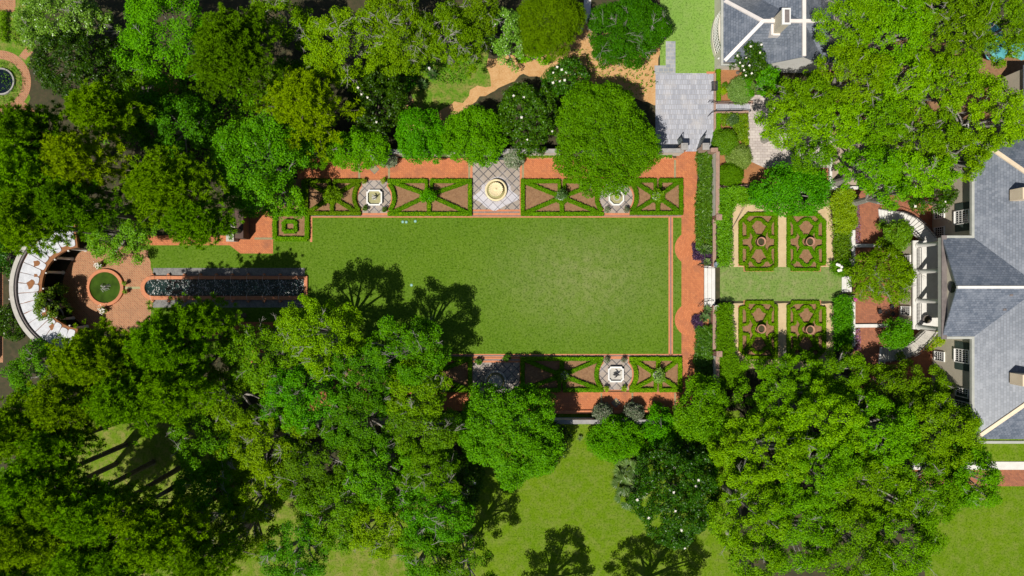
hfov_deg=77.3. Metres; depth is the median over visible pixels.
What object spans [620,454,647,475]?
fan palm
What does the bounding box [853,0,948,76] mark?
oak tree
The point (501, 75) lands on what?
leaf litter
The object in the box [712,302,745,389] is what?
hedge mass
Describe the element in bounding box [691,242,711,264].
purple bush
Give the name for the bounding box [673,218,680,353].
lawn
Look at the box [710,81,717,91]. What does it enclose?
garden bench
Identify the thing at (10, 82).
flower ring
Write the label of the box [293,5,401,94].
oak tree
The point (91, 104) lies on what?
pine tree
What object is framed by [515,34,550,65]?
leafy tree
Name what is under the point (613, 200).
garden fountain
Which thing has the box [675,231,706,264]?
path
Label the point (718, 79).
box hedge
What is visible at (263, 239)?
path joint
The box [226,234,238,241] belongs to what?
gate pier
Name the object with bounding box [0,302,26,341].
magnolia tree
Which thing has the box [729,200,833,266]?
sand path
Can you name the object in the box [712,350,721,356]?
gate pier
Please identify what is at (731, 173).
clipped shrub
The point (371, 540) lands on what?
oak tree
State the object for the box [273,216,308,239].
mulch bed
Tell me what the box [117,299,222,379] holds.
pine tree
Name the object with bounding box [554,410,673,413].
path edging
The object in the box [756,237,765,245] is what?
terracotta pot
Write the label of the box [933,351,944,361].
window
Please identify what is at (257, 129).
leafy tree
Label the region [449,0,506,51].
oak tree
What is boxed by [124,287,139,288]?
rill
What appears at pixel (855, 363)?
oak tree
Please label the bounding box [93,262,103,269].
potted plant
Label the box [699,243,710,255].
yucca plant
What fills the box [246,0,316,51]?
oak tree
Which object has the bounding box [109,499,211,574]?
tree
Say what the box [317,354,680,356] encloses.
kerb strip
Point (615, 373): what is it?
garden fountain
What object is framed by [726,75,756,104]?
clipped shrub
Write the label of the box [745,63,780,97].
leafy tree
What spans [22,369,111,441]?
pine tree
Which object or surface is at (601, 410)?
camellia bush
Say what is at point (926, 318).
balcony pot
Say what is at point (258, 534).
oak tree
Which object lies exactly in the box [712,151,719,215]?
garden wall
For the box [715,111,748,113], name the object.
ramp kerb
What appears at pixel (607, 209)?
potted plant
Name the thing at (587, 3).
path
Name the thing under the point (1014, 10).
oak tree
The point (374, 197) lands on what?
garden fountain
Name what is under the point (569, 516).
lawn
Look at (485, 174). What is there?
court paving
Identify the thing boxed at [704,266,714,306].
white steps
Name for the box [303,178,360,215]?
box hedge
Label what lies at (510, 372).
court paving
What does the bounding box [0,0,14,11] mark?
path
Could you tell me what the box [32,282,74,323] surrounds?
leafy tree
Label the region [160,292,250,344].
pine tree
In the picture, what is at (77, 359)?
pine tree
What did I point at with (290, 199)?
leafy tree
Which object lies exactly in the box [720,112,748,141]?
flower bed
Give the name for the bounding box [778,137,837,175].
oak tree
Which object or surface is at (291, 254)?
lawn
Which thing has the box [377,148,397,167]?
camellia bush
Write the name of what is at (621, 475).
fan palm
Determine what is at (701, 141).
metal gate
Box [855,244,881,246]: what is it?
terrace kerb
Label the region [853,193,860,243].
flower strip
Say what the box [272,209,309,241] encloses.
box hedge
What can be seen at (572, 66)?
magnolia tree
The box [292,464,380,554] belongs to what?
oak tree
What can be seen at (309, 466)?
oak tree
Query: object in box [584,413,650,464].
round tree
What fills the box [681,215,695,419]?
path
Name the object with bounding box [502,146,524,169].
camellia bush
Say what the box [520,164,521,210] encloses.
kerb strip
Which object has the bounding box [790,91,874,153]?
oak tree
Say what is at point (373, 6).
oak tree
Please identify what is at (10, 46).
lawn
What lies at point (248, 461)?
oak tree
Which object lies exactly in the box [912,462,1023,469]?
path
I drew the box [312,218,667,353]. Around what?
lawn
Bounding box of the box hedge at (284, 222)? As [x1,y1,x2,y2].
[281,219,297,233]
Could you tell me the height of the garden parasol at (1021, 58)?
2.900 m
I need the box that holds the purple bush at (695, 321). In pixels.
[691,313,703,328]
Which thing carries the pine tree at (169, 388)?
on the ground at (116, 8)
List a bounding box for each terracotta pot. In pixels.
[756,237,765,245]
[756,324,766,332]
[804,237,814,245]
[804,325,814,333]
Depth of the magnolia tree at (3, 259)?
77.06 m
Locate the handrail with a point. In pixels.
(728, 103)
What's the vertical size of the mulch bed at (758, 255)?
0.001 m
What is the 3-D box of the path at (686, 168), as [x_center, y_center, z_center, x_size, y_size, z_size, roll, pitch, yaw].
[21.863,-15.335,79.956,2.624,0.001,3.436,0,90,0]
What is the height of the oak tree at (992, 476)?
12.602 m
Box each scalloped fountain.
[484,370,506,390]
[485,179,506,200]
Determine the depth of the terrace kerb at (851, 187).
79.51 m
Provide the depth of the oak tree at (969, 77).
69.33 m
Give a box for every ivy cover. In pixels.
[69,42,328,164]
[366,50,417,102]
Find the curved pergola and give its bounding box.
[9,225,88,351]
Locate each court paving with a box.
[358,180,390,212]
[472,160,519,209]
[472,363,519,410]
[599,359,631,389]
[600,180,632,212]
[655,73,712,151]
[712,104,749,111]
[748,95,831,167]
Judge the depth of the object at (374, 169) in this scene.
79.94 m
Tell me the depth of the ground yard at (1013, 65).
79.99 m
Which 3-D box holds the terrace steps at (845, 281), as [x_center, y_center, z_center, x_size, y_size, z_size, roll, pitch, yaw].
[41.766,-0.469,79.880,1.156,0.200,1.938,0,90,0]
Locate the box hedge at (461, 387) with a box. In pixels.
[388,356,472,392]
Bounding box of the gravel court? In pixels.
[832,140,931,185]
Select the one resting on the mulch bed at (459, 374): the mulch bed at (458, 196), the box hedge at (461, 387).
the box hedge at (461, 387)
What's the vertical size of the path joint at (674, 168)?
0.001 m
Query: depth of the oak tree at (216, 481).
70.60 m
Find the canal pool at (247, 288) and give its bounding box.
[140,273,307,302]
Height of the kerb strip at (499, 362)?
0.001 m
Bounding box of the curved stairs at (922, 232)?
[878,208,938,240]
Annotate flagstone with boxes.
[654,41,674,73]
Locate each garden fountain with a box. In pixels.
[366,190,382,205]
[608,190,623,205]
[608,366,623,381]
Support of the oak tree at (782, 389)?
on the ground at (116, 8)
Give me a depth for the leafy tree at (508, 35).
73.75 m
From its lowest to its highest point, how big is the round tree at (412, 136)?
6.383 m
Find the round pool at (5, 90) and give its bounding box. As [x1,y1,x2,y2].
[0,68,15,94]
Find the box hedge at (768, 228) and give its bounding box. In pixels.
[738,212,778,270]
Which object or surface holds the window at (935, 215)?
in the house
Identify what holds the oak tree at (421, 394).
on the ground at (116, 8)
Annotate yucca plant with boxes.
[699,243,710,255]
[699,313,709,322]
[703,305,712,313]
[704,258,710,264]
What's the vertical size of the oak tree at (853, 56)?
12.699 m
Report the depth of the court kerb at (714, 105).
79.61 m
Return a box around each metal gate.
[677,136,683,144]
[696,134,705,149]
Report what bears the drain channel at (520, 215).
on the kerb strip at (495, 217)
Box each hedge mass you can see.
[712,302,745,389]
[715,185,754,267]
[826,187,858,234]
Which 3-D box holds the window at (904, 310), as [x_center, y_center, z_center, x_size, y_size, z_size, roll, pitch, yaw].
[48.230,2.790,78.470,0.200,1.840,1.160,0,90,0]
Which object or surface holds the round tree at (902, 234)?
on the terrace
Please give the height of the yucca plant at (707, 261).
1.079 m
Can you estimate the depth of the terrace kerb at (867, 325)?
79.66 m
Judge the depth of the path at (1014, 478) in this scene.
79.98 m
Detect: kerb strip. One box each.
[310,216,680,217]
[310,218,311,241]
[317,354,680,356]
[357,179,391,211]
[361,213,386,215]
[472,210,519,211]
[472,212,519,212]
[472,213,520,214]
[472,358,519,358]
[472,359,519,360]
[472,361,519,362]
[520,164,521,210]
[599,186,633,213]
[599,356,632,390]
[603,357,628,358]
[604,213,628,215]
[668,218,672,354]
[738,212,773,271]
[791,216,821,271]
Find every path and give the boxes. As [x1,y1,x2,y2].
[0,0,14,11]
[0,265,2,362]
[19,46,32,59]
[140,212,272,253]
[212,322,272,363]
[297,158,467,178]
[297,392,680,410]
[524,158,675,178]
[584,0,590,22]
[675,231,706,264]
[675,303,708,336]
[676,152,696,178]
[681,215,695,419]
[683,179,696,215]
[696,265,703,306]
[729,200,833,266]
[729,303,834,370]
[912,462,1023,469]
[912,470,1023,485]
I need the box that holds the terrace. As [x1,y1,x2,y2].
[853,189,931,389]
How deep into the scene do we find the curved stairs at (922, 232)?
78.27 m
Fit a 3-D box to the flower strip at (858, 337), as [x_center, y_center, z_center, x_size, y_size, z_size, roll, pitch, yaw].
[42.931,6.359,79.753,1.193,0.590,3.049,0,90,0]
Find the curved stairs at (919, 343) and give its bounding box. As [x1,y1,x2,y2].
[878,330,937,362]
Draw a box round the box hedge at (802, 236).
[786,212,826,271]
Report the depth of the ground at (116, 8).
80.00 m
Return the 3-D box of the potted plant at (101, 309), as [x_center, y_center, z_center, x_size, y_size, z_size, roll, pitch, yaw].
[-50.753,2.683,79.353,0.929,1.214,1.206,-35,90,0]
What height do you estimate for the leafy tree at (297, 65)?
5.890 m
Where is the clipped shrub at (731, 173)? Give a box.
[720,162,743,187]
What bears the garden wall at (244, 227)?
on the path at (261, 226)
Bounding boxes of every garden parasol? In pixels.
[982,41,1007,61]
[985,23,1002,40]
[1011,37,1023,59]
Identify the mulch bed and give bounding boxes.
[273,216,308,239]
[275,179,360,211]
[326,358,467,391]
[388,179,467,211]
[524,179,602,211]
[524,361,602,391]
[629,179,678,214]
[629,361,677,391]
[714,70,751,167]
[720,162,827,187]
[739,216,773,270]
[740,301,773,355]
[790,216,825,267]
[790,304,825,355]
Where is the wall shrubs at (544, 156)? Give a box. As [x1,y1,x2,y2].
[525,155,552,158]
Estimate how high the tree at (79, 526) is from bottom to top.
20.546 m
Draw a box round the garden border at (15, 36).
[9,12,37,52]
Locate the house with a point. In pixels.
(967, 294)
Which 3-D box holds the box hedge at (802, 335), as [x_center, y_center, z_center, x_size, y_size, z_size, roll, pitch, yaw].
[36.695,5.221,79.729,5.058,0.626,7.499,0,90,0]
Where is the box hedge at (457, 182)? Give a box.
[387,178,472,216]
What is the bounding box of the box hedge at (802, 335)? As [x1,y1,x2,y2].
[786,300,826,359]
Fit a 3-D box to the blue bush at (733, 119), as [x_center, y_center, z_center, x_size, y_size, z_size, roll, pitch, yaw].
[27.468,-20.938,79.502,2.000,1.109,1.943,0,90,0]
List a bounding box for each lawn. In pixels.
[0,0,30,113]
[0,59,21,104]
[44,415,475,575]
[144,240,311,353]
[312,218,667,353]
[409,58,490,116]
[441,44,491,77]
[474,409,740,575]
[660,0,713,72]
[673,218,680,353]
[720,267,843,300]
[925,486,1023,575]
[946,427,1023,460]
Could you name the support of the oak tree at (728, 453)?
on the ground at (116, 8)
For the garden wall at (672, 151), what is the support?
on the ground at (116, 8)
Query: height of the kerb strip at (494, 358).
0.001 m
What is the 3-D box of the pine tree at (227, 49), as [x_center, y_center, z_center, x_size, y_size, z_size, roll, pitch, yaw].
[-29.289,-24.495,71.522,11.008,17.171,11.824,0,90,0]
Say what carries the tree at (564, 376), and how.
on the mulch bed at (533, 374)
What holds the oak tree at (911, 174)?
on the ground at (116, 8)
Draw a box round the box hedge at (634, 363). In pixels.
[629,356,682,392]
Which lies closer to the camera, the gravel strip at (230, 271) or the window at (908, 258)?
the window at (908, 258)
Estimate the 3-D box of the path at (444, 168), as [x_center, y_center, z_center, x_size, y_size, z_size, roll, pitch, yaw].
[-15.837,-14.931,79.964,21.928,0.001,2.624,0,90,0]
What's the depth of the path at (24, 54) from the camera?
79.97 m
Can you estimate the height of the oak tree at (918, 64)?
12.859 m
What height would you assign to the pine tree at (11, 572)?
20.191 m
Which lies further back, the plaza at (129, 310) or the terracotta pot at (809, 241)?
the plaza at (129, 310)
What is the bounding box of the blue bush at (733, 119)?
[726,113,739,126]
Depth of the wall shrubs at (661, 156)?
79.49 m
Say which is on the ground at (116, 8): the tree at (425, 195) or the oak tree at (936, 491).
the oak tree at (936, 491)
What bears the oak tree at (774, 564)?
on the lawn at (569, 516)
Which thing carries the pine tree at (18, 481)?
on the lawn at (155, 447)
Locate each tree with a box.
[0,97,109,160]
[0,136,119,206]
[0,189,113,258]
[0,239,21,278]
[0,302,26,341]
[0,336,73,400]
[0,386,76,470]
[0,442,127,512]
[0,461,118,532]
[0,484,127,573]
[0,542,65,575]
[11,0,123,55]
[13,415,117,474]
[20,460,155,533]
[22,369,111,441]
[27,25,130,114]
[32,177,147,242]
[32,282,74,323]
[37,130,139,194]
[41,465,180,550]
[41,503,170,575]
[45,315,144,391]
[58,76,157,148]
[78,356,197,445]
[82,204,158,265]
[85,536,175,575]
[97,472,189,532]
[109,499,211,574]
[112,0,202,91]
[113,143,229,228]
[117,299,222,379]
[118,67,168,113]
[122,89,220,159]
[135,355,232,427]
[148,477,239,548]
[160,197,243,252]
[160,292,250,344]
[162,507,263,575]
[165,413,244,481]
[171,461,246,524]
[184,1,287,111]
[192,361,265,439]
[206,112,315,220]
[206,500,279,563]
[211,313,317,397]
[213,400,315,490]
[217,457,304,526]
[224,170,308,219]
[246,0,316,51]
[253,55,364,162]
[253,364,353,434]
[258,507,342,575]
[264,56,313,97]
[271,424,367,500]
[274,293,366,382]
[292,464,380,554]
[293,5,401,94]
[294,126,337,171]
[316,382,397,464]
[322,185,343,203]
[325,125,392,172]
[325,342,398,412]
[334,435,422,518]
[336,484,426,560]
[345,67,415,137]
[362,0,442,77]
[363,314,452,392]
[382,349,452,424]
[384,392,465,468]
[388,518,466,575]
[390,473,475,553]
[393,106,453,164]
[393,441,469,507]
[401,0,488,77]
[419,187,436,202]
[431,525,497,575]
[440,103,508,167]
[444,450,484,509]
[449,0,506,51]
[454,381,566,492]
[479,6,527,72]
[494,81,557,159]
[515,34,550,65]
[517,0,587,61]
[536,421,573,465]
[540,56,591,110]
[552,80,661,198]
[555,188,566,200]
[558,370,571,381]
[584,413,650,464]
[586,0,672,69]
[627,435,723,549]
[640,401,678,449]
[652,188,664,201]
[652,367,665,383]
[662,424,717,473]
[671,373,729,445]
[706,411,811,489]
[707,463,793,555]
[724,531,789,575]
[729,40,768,80]
[729,350,846,436]
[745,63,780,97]
[746,483,843,574]
[747,161,835,217]
[753,88,836,153]
[765,72,845,121]
[771,426,867,514]
[775,376,869,456]
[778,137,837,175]
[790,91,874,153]
[803,39,893,114]
[806,496,896,575]
[811,0,888,65]
[812,340,869,396]
[813,444,927,523]
[830,387,922,473]
[832,90,917,149]
[832,143,905,193]
[843,240,923,306]
[846,175,913,211]
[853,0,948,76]
[856,351,956,420]
[861,45,947,112]
[861,497,949,575]
[875,147,963,197]
[875,218,913,251]
[876,317,915,350]
[876,447,972,534]
[877,103,963,159]
[890,381,986,479]
[899,184,959,214]
[901,0,993,62]
[906,49,985,124]
[912,127,1003,182]
[918,428,1004,511]
[940,69,1023,158]
[943,0,1023,68]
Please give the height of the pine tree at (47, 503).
19.527 m
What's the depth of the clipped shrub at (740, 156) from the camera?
78.59 m
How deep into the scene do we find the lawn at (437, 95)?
79.98 m
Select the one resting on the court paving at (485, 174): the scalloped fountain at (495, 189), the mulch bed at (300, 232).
the scalloped fountain at (495, 189)
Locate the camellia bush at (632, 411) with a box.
[622,401,644,421]
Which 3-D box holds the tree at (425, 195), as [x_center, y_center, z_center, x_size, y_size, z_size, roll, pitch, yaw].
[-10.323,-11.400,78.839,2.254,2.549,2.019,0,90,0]
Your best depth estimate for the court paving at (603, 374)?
79.95 m
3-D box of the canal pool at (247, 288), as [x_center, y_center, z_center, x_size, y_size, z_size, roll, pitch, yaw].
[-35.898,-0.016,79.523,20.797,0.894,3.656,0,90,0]
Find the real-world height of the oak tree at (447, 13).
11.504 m
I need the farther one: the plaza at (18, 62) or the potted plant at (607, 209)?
the plaza at (18, 62)
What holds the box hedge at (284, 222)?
on the mulch bed at (300, 232)
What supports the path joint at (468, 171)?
on the path at (444, 168)
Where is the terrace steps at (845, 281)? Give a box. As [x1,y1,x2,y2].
[842,276,851,291]
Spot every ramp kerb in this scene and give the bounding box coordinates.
[715,101,752,103]
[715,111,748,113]
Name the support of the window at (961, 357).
in the house
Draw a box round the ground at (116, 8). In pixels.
[0,0,1023,575]
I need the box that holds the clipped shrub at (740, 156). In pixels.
[725,144,753,169]
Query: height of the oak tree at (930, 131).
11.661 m
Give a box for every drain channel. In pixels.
[311,215,680,215]
[314,355,680,355]
[670,217,670,354]
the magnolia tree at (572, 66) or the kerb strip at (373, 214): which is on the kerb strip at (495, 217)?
the kerb strip at (373, 214)
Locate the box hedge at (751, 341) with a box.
[738,300,778,359]
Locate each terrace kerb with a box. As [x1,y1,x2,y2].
[828,158,831,183]
[830,186,920,189]
[850,230,854,265]
[850,296,854,346]
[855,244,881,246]
[855,324,889,327]
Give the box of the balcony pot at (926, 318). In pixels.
[922,315,931,322]
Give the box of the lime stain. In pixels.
[473,177,518,210]
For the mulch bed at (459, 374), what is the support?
on the ground at (116, 8)
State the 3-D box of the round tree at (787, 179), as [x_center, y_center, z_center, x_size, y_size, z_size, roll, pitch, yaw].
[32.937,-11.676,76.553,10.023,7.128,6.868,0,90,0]
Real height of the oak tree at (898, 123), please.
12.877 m
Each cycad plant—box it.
[415,78,428,91]
[426,69,438,79]
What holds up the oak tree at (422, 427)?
on the ground at (116, 8)
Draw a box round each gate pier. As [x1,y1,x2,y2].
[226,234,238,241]
[677,143,687,151]
[697,143,708,152]
[712,214,721,220]
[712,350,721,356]
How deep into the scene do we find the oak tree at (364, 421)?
70.31 m
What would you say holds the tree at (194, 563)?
on the lawn at (155, 447)
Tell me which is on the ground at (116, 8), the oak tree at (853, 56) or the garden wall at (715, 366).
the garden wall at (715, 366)
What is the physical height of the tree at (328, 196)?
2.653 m
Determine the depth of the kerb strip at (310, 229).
79.96 m
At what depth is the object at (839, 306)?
78.78 m
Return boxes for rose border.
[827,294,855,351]
[830,231,853,262]
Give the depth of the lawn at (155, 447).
79.99 m
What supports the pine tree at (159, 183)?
on the ground at (116, 8)
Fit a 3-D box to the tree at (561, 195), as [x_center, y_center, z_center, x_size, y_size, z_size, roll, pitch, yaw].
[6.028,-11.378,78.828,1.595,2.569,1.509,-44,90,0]
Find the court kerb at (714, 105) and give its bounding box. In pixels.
[713,73,715,131]
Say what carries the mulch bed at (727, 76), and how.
on the ground at (116, 8)
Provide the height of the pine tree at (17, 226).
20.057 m
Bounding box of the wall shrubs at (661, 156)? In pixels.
[659,155,671,159]
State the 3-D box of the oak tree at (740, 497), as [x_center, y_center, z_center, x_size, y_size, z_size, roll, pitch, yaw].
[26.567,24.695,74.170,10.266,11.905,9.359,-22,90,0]
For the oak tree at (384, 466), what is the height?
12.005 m
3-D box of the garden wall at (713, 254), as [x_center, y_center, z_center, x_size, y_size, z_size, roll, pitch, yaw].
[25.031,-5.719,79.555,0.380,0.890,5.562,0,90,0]
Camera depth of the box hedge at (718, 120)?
79.35 m
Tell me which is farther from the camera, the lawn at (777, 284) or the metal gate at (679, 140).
the lawn at (777, 284)
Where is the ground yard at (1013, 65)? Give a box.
[810,38,1023,139]
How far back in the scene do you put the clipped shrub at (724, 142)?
78.28 m
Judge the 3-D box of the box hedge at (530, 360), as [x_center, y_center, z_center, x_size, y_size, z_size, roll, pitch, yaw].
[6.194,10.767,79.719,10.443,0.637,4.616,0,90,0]
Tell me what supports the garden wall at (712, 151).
on the ground at (116, 8)
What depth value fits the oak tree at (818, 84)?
69.41 m
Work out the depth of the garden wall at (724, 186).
79.31 m
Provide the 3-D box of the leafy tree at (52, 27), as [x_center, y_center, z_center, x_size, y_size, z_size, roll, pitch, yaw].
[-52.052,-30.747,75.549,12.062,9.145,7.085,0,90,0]
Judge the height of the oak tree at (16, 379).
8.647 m
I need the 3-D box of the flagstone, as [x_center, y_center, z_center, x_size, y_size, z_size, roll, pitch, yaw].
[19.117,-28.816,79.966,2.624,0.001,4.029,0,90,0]
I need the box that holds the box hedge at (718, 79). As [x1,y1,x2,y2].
[715,69,721,100]
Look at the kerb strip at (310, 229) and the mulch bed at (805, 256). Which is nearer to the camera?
the mulch bed at (805, 256)
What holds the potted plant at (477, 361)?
on the kerb strip at (499, 362)
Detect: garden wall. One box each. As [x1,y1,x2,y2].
[235,210,249,238]
[307,417,678,423]
[311,148,683,156]
[707,148,717,154]
[711,219,715,262]
[711,310,715,348]
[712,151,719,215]
[712,355,719,385]
[720,185,749,188]
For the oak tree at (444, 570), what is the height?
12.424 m
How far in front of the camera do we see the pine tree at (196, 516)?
65.13 m
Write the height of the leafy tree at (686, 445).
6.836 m
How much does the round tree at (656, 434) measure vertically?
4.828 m
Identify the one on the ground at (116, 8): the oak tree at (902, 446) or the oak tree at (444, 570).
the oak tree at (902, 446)
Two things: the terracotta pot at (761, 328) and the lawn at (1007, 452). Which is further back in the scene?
the lawn at (1007, 452)
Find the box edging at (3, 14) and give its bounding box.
[0,10,9,42]
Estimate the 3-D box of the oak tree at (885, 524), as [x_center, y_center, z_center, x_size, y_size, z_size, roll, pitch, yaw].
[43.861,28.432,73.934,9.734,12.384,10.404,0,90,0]
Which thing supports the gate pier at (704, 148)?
on the ground at (116, 8)
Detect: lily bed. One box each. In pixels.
[692,324,713,385]
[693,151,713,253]
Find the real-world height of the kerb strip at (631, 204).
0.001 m
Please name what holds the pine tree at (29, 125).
on the ground at (116, 8)
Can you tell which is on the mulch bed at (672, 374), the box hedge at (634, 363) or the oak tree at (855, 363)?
the box hedge at (634, 363)
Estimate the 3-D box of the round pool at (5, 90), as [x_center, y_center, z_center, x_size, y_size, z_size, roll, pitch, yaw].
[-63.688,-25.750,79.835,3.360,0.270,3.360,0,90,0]
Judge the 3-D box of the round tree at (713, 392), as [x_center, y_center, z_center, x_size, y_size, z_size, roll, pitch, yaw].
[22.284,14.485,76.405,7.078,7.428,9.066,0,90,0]
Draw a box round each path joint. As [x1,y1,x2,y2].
[254,238,272,239]
[468,161,469,178]
[674,160,675,177]
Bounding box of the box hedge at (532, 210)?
[520,178,603,216]
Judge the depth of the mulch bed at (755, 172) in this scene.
79.99 m
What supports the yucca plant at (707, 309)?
on the ground at (116, 8)
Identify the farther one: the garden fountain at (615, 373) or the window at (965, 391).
the garden fountain at (615, 373)
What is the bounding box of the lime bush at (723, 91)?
[720,87,726,95]
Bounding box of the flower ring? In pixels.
[0,61,25,103]
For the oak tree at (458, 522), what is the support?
on the ground at (116, 8)
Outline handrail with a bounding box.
[711,101,750,104]
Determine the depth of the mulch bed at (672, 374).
79.96 m
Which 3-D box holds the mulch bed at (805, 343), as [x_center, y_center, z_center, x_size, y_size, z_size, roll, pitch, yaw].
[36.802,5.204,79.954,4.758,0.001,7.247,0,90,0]
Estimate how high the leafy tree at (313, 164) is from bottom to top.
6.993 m
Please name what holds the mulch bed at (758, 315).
on the kerb strip
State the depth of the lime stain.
79.95 m
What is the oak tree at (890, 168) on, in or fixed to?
on the mulch bed at (755, 172)
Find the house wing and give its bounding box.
[997,65,1023,136]
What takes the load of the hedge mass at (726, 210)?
on the ground at (116, 8)
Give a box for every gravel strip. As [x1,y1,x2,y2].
[153,268,304,275]
[153,300,304,307]
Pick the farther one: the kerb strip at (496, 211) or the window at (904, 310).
the kerb strip at (496, 211)
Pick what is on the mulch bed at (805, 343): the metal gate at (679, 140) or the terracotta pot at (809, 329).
the terracotta pot at (809, 329)
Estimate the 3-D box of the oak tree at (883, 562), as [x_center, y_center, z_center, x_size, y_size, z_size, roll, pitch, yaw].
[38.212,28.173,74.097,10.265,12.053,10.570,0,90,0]
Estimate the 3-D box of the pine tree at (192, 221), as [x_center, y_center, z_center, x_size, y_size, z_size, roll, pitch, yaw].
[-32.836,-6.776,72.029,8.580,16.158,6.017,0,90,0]
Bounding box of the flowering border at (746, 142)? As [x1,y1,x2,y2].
[741,119,749,146]
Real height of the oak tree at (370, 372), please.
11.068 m
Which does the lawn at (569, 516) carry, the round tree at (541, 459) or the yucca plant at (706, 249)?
the round tree at (541, 459)
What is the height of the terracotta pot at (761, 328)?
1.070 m
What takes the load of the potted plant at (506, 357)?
on the kerb strip at (494, 358)
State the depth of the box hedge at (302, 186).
79.58 m
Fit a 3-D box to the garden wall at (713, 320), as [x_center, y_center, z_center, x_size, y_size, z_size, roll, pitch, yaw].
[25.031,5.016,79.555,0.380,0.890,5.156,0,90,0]
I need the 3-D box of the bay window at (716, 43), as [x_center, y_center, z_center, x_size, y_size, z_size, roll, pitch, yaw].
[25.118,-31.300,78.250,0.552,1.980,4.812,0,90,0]
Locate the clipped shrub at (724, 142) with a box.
[711,129,738,155]
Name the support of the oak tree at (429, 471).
on the ground at (116, 8)
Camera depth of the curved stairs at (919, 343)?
78.27 m
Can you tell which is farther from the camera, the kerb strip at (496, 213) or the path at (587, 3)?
the path at (587, 3)
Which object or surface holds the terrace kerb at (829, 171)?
on the court paving at (766, 155)
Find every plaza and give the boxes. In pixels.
[0,50,30,109]
[63,243,127,324]
[82,250,152,332]
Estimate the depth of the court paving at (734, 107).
79.97 m
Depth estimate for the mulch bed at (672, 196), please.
79.96 m
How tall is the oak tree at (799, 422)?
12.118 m
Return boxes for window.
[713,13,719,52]
[900,306,910,315]
[902,255,910,263]
[933,208,944,218]
[933,226,944,236]
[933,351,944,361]
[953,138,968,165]
[953,202,969,231]
[953,341,969,370]
[953,393,969,421]
[955,386,968,398]
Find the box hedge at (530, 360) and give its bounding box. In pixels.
[520,356,602,392]
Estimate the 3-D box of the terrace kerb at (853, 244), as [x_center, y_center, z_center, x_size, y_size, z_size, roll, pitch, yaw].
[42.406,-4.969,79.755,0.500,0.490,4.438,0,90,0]
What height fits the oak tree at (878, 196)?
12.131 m
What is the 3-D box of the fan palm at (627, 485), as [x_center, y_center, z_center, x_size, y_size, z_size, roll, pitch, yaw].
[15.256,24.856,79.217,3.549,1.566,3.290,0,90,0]
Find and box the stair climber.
[925,331,945,351]
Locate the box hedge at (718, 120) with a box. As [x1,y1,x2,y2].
[713,113,720,136]
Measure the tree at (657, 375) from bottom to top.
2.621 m
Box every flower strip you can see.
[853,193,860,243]
[853,327,860,350]
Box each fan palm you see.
[609,468,637,496]
[612,458,640,484]
[614,486,638,510]
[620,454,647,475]
[624,481,648,501]
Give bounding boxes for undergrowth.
[421,40,481,83]
[571,49,655,97]
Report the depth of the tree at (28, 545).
61.58 m
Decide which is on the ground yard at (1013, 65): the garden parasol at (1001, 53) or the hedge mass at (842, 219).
the garden parasol at (1001, 53)
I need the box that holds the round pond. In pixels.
[86,269,123,305]
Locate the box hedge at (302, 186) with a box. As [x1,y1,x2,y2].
[294,180,304,213]
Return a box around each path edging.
[524,157,672,158]
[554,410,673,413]
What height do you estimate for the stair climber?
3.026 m
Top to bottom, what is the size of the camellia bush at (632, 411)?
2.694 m
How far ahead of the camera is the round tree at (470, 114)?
74.78 m
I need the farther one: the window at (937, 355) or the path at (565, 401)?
the path at (565, 401)
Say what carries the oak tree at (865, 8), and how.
on the ground at (116, 8)
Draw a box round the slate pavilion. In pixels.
[710,0,868,72]
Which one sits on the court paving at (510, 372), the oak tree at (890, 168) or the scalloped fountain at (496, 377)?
the scalloped fountain at (496, 377)
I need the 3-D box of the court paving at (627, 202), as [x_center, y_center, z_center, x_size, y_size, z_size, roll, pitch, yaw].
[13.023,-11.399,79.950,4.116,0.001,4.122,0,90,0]
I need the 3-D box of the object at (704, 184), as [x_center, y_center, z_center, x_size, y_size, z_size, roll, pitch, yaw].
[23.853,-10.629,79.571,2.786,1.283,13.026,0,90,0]
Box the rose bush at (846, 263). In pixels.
[827,259,852,277]
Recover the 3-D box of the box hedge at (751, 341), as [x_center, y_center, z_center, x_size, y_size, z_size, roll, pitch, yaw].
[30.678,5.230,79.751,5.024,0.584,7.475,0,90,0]
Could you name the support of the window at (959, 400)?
in the house
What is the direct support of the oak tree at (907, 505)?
on the ground at (116, 8)
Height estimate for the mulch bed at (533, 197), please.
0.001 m
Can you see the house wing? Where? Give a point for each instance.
(1015, 79)
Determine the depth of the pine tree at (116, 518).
63.84 m
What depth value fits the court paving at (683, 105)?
79.97 m
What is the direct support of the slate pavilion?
on the ground at (116, 8)
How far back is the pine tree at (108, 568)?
62.25 m
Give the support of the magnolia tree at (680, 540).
on the lawn at (569, 516)
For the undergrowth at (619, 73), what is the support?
on the ground at (116, 8)
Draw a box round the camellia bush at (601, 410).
[591,402,613,422]
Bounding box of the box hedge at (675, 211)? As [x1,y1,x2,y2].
[630,178,683,215]
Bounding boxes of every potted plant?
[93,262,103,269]
[98,305,107,314]
[474,358,482,364]
[502,354,510,361]
[604,206,610,212]
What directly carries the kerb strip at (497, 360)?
on the ground at (116, 8)
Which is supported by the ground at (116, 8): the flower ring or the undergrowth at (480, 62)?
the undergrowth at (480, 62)
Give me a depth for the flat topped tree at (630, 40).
74.08 m
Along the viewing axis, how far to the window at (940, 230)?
78.49 m
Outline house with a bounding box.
[899,123,1023,443]
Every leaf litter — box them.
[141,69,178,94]
[397,21,659,131]

